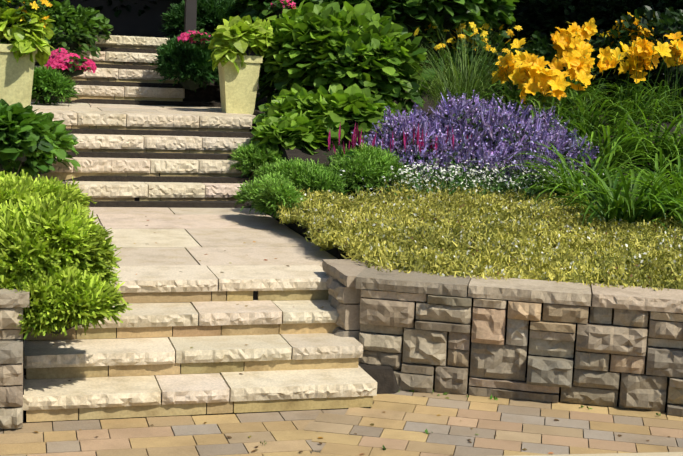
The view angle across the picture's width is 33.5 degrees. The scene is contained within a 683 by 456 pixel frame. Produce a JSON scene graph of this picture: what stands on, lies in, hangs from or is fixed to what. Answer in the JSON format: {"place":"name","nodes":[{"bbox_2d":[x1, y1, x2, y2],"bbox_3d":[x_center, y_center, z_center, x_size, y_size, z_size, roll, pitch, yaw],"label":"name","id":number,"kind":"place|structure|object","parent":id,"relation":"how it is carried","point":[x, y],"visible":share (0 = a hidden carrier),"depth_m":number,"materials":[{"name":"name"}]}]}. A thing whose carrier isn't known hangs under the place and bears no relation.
{"place":"outdoors","nodes":[
{"label":"outdoors","id":0,"kind":"place"},
{"bbox_2d":[48,48,69,59],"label":"pink flower","id":1,"kind":"object","parent":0,"point":[53,53],"depth_m":13.80,"materials":[{"name":"pink plant"}]},
{"bbox_2d":[44,51,96,76],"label":"pink flower","id":2,"kind":"object","parent":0,"point":[57,62],"depth_m":13.28,"materials":[{"name":"pink plant"}]},
{"bbox_2d":[26,44,372,421],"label":"stair risers","id":3,"kind":"object","parent":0,"point":[174,369],"visible":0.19,"depth_m":6.95,"materials":[{"name":"beige stone"}]},
{"bbox_2d":[0,27,682,423],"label":"terrain","id":4,"kind":"structure","parent":0,"point":[382,377],"depth_m":11.47,"materials":[{"name":"soil"}]},
{"bbox_2d":[0,99,58,175],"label":"shrub","id":5,"kind":"object","parent":4,"relation":"on","point":[22,128],"depth_m":9.30,"materials":[{"name":"green plant"}]},
{"bbox_2d":[0,111,80,176],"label":"shrub","id":6,"kind":"object","parent":4,"relation":"on","point":[65,140],"depth_m":10.33,"materials":[{"name":"green plant"}]},
{"bbox_2d":[0,169,95,216],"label":"juniper shrub","id":7,"kind":"object","parent":4,"relation":"on","point":[13,188],"visible":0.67,"depth_m":7.87,"materials":[{"name":"green plant"}]},
{"bbox_2d":[31,64,79,104],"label":"fine shrub","id":8,"kind":"object","parent":4,"relation":"on","point":[48,80],"depth_m":12.82,"materials":[{"name":"green plant"}]},
{"bbox_2d":[1,0,113,57],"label":"shrub","id":9,"kind":"object","parent":4,"relation":"on","point":[71,18],"depth_m":14.28,"materials":[{"name":"green plant"}]},
{"bbox_2d":[31,0,196,37],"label":"porch wall","id":10,"kind":"structure","parent":4,"relation":"on","point":[146,23],"depth_m":18.86,"materials":[{"name":"black"}]},
{"bbox_2d":[149,35,219,91],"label":"conifer shrub","id":11,"kind":"object","parent":4,"relation":"on","point":[174,57],"depth_m":13.82,"materials":[{"name":"green plant"}]},
{"bbox_2d":[177,29,213,47],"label":"pink flower","id":12,"kind":"object","parent":4,"relation":"on","point":[203,35],"depth_m":13.50,"materials":[{"name":"pink plant"}]},
{"bbox_2d":[158,0,237,37],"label":"conifer shrub","id":13,"kind":"object","parent":4,"relation":"on","point":[214,13],"depth_m":15.52,"materials":[{"name":"green plant"}]},
{"bbox_2d":[23,34,376,409],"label":"stone steps","id":14,"kind":"structure","parent":4,"relation":"on","point":[164,249],"depth_m":7.51,"materials":[{"name":"beige stone"}]},
{"bbox_2d":[0,0,52,107],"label":"planter","id":15,"kind":"object","parent":14,"relation":"on","point":[16,81],"depth_m":11.15,"materials":[{"name":"beige concrete"}]},
{"bbox_2d":[0,0,54,42],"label":"potted plant","id":16,"kind":"object","parent":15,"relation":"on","point":[35,25],"visible":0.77,"depth_m":11.14,"materials":[{"name":"green plant"}]},
{"bbox_2d":[10,32,53,66],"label":"potted plant","id":17,"kind":"object","parent":15,"relation":"in","point":[24,43],"visible":0.94,"depth_m":11.08,"materials":[{"name":"green plant"}]},
{"bbox_2d":[218,55,262,114],"bbox_3d":[-1.174,-1.627,12.904,0.451,0.671,0.451,0,8,-16],"label":"planter","id":18,"kind":"object","parent":14,"relation":"on","point":[238,92],"visible":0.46,"depth_m":12.74,"materials":[{"name":"ceramic"}]},
{"bbox_2d":[209,40,246,73],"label":"potted plant","id":19,"kind":"object","parent":18,"relation":"in","point":[227,51],"visible":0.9,"depth_m":12.58,"materials":[{"name":"green plant"}]},
{"bbox_2d":[208,15,278,56],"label":"potted plant","id":20,"kind":"object","parent":18,"relation":"in","point":[243,34],"visible":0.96,"depth_m":12.64,"materials":[{"name":"green plant"}]},
{"bbox_2d":[170,0,235,4],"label":"hedge","id":21,"kind":"object","parent":4,"relation":"on","point":[179,2],"visible":0.04,"depth_m":18.70,"materials":[{"name":"green plant"}]},
{"bbox_2d":[227,141,282,178],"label":"feathery plant","id":22,"kind":"object","parent":4,"relation":"on","point":[248,156],"depth_m":11.39,"materials":[{"name":"green plant"}]},
{"bbox_2d":[231,0,305,24],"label":"broadleaf shrub","id":23,"kind":"object","parent":4,"relation":"on","point":[246,7],"depth_m":15.14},
{"bbox_2d":[233,171,307,218],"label":"feathery plant","id":24,"kind":"object","parent":4,"relation":"on","point":[264,191],"depth_m":9.73,"materials":[{"name":"green plant"}]},
{"bbox_2d":[265,0,295,15],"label":"pink flower","id":25,"kind":"object","parent":4,"relation":"on","point":[279,6],"depth_m":13.89,"materials":[{"name":"pink plant"}]},
{"bbox_2d":[250,110,342,159],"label":"shrub","id":26,"kind":"object","parent":4,"relation":"on","point":[292,129],"depth_m":11.46,"materials":[{"name":"green plant"}]},
{"bbox_2d":[252,156,351,198],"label":"feathery plant","id":27,"kind":"object","parent":4,"relation":"on","point":[306,175],"depth_m":10.46,"materials":[{"name":"green plant"}]},
{"bbox_2d":[252,83,412,144],"bbox_3d":[-0.001,-1.157,12.245,1.927,0.817,1.592,0,8,-16],"label":"broadleaf shrub","id":28,"kind":"object","parent":4,"relation":"on","point":[365,107],"depth_m":11.81,"materials":[{"name":"green plant"}]},
{"bbox_2d":[23,44,648,422],"bbox_3d":[-1.372,-0.672,10.506,9.096,2.290,11.164,0,8,-16],"label":"stone backing","id":29,"kind":"object","parent":4,"relation":"on","point":[255,295],"visible":0.02,"depth_m":7.04,"materials":[{"name":"grey stone"}]},
{"bbox_2d":[6,261,132,338],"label":"juniper shrub","id":30,"kind":"object","parent":29,"relation":"on","point":[58,298],"depth_m":6.06,"materials":[{"name":"green plant"}]},
{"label":"juniper shrub","id":31,"kind":"object","parent":29,"relation":"on","visible":0},
{"bbox_2d":[0,191,121,290],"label":"juniper shrub","id":32,"kind":"object","parent":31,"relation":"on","point":[39,233],"visible":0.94,"depth_m":6.24,"materials":[{"name":"green plant"}]},
{"bbox_2d":[0,259,682,428],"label":"retaining wall stones","id":33,"kind":"object","parent":4,"relation":"on","point":[410,328],"visible":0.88,"depth_m":6.95,"materials":[{"name":"beige stone"}]},
{"bbox_2d":[0,259,45,289],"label":"juniper shrub","id":34,"kind":"object","parent":33,"relation":"on","point":[9,278],"visible":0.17,"depth_m":6.08,"materials":[{"name":"green plant"}]},
{"bbox_2d":[0,387,682,455],"bbox_3d":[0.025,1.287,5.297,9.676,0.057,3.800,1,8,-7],"label":"patio pavers","id":35,"kind":"object","parent":4,"relation":"on","point":[290,433],"visible":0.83,"depth_m":6.26,"materials":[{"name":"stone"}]},
{"bbox_2d":[260,390,660,449],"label":"weeds in joints","id":36,"kind":"object","parent":35,"relation":"on","point":[426,430],"visible":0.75,"depth_m":6.90,"materials":[{"name":"green plant"}]},
{"bbox_2d":[254,0,435,112],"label":"broadleaf shrub","id":37,"kind":"object","parent":4,"relation":"on","point":[318,45],"depth_m":12.56,"materials":[{"name":"green plant"}]},
{"bbox_2d":[34,209,669,454],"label":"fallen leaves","id":38,"kind":"object","parent":4,"relation":"on","point":[371,424],"visible":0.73,"depth_m":6.38,"materials":[{"name":"green plant"}]},
{"bbox_2d":[326,142,409,192],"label":"feathery plant","id":39,"kind":"object","parent":4,"relation":"on","point":[371,162],"depth_m":10.79,"materials":[{"name":"green plant"}]},
{"bbox_2d":[256,0,519,63],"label":"broadleaf shrub","id":40,"kind":"object","parent":4,"relation":"on","point":[476,12],"depth_m":14.95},
{"bbox_2d":[323,123,487,175],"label":"flower spikes","id":41,"kind":"object","parent":4,"relation":"on","point":[354,136],"visible":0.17,"depth_m":11.22,"materials":[{"name":"pink plant"}]},
{"bbox_2d":[347,102,476,180],"bbox_3d":[0.727,-0.720,11.781,1.415,1.187,1.489,8,10,35],"label":"lavender plant","id":42,"kind":"object","parent":4,"relation":"on","point":[398,127],"depth_m":11.40,"materials":[{"name":"purple plant"}]},
{"bbox_2d":[414,22,525,96],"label":"yellow flowers","id":43,"kind":"object","parent":4,"relation":"on","point":[467,39],"visible":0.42,"depth_m":15.05,"materials":[{"name":"yellow plant"}]},
{"bbox_2d":[276,172,682,290],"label":"sedum leaves","id":44,"kind":"object","parent":4,"relation":"on","point":[421,208],"visible":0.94,"depth_m":8.41,"materials":[{"name":"yellow plant"}]},
{"bbox_2d":[393,7,567,114],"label":"ornamental grass","id":45,"kind":"object","parent":4,"relation":"on","point":[454,87],"depth_m":12.67,"materials":[{"name":"green plant"}]},
{"bbox_2d":[281,183,682,288],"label":"sedum mat","id":46,"kind":"object","parent":4,"relation":"on","point":[418,267],"visible":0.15,"depth_m":7.82,"materials":[{"name":"green plant"}]},
{"bbox_2d":[329,156,649,201],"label":"white flowers","id":47,"kind":"object","parent":4,"relation":"on","point":[462,182],"visible":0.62,"depth_m":10.96,"materials":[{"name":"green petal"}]},
{"bbox_2d":[400,89,600,191],"bbox_3d":[1.570,-0.722,12.058,2.289,1.504,2.233,6,9,25],"label":"lavender plant","id":48,"kind":"object","parent":4,"relation":"on","point":[501,131],"depth_m":11.51,"materials":[{"name":"purple plant"}]},
{"bbox_2d":[449,38,574,127],"bbox_3d":[1.891,-1.589,12.493,1.533,1.014,1.543,8,10,34],"label":"daylily","id":49,"kind":"object","parent":4,"relation":"on","point":[520,56],"depth_m":12.46,"materials":[{"name":"plant"}]},
{"bbox_2d":[479,0,564,43],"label":"hedge","id":50,"kind":"object","parent":4,"relation":"on","point":[520,32],"depth_m":17.92,"materials":[{"name":"green plant"}]},
{"bbox_2d":[474,51,609,147],"bbox_3d":[2.042,-1.395,12.192,1.709,1.027,1.693,0,8,-16],"label":"daylily","id":51,"kind":"object","parent":4,"relation":"on","point":[532,77],"depth_m":12.03,"materials":[{"name":"yellow plant"}]},
{"bbox_2d":[459,29,632,108],"bbox_3d":[3.278,-2.153,16.018,3.528,1.355,2.168,0,8,-16],"label":"hedge","id":52,"kind":"object","parent":4,"relation":"on","point":[544,47],"depth_m":15.48,"materials":[{"name":"plant"}]},
{"bbox_2d":[515,18,625,115],"bbox_3d":[2.946,-2.058,14.506,1.640,1.240,1.709,0,8,-16],"label":"daylily","id":53,"kind":"object","parent":4,"relation":"on","point":[588,30],"depth_m":14.26,"materials":[{"name":"yellow plant"}]},
{"bbox_2d":[497,132,673,207],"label":"strap leaves","id":54,"kind":"object","parent":4,"relation":"on","point":[597,168],"visible":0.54,"depth_m":10.87,"materials":[{"name":"green plant"}]},
{"bbox_2d":[518,31,662,139],"bbox_3d":[2.729,-1.546,12.525,1.790,1.216,1.632,0,8,-16],"label":"daylily","id":55,"kind":"object","parent":4,"relation":"on","point":[578,60],"depth_m":12.42,"materials":[{"name":"plant"}]},
{"bbox_2d":[504,0,682,45],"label":"hedge","id":56,"kind":"object","parent":4,"relation":"on","point":[553,21],"depth_m":16.76,"materials":[{"name":"plant"}]},
{"bbox_2d":[510,452,682,455],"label":"curb","id":57,"kind":"structure","parent":4,"relation":"on","point":[650,454],"depth_m":6.03,"materials":[{"name":"beige stone"}]},
{"bbox_2d":[523,153,682,231],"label":"strap leaves","id":58,"kind":"object","parent":4,"relation":"on","point":[617,205],"visible":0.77,"depth_m":9.47,"materials":[{"name":"green plant"}]},
{"bbox_2d":[541,108,681,176],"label":"strap leaves","id":59,"kind":"object","parent":4,"relation":"on","point":[602,146],"visible":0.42,"depth_m":11.82,"materials":[{"name":"green plant"}]},
{"bbox_2d":[593,13,655,107],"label":"flowering plant","id":60,"kind":"object","parent":4,"relation":"on","point":[644,31],"depth_m":15.39,"materials":[{"name":"plant"}]},
{"bbox_2d":[570,32,682,133],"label":"daylily","id":61,"kind":"object","parent":4,"relation":"on","point":[642,54],"depth_m":12.83,"materials":[{"name":"plant"}]},
{"bbox_2d":[583,147,682,199],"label":"strap leaves","id":62,"kind":"object","parent":4,"relation":"on","point":[679,166],"visible":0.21,"depth_m":10.47,"materials":[{"name":"green plant"}]},
{"bbox_2d":[589,167,682,227],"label":"strap leaves","id":63,"kind":"object","parent":4,"relation":"on","point":[674,215],"visible":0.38,"depth_m":9.40,"materials":[{"name":"green plant"}]},
{"bbox_2d":[590,6,682,116],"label":"flowering plant","id":64,"kind":"object","parent":4,"relation":"on","point":[669,18],"depth_m":15.01,"materials":[{"name":"green plant"}]},
{"bbox_2d":[592,103,682,172],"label":"strap leaves","id":65,"kind":"object","parent":4,"relation":"on","point":[666,144],"visible":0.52,"depth_m":12.14,"materials":[{"name":"green plant"}]},
{"bbox_2d":[608,39,682,122],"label":"daylily","id":66,"kind":"object","parent":4,"relation":"on","point":[673,114],"depth_m":14.19,"materials":[{"name":"green plant"}]},
{"bbox_2d":[612,110,682,172],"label":"strap leaves","id":67,"kind":"object","parent":4,"relation":"on","point":[675,152],"visible":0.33,"depth_m":12.07,"materials":[{"name":"green plant"}]}
]}

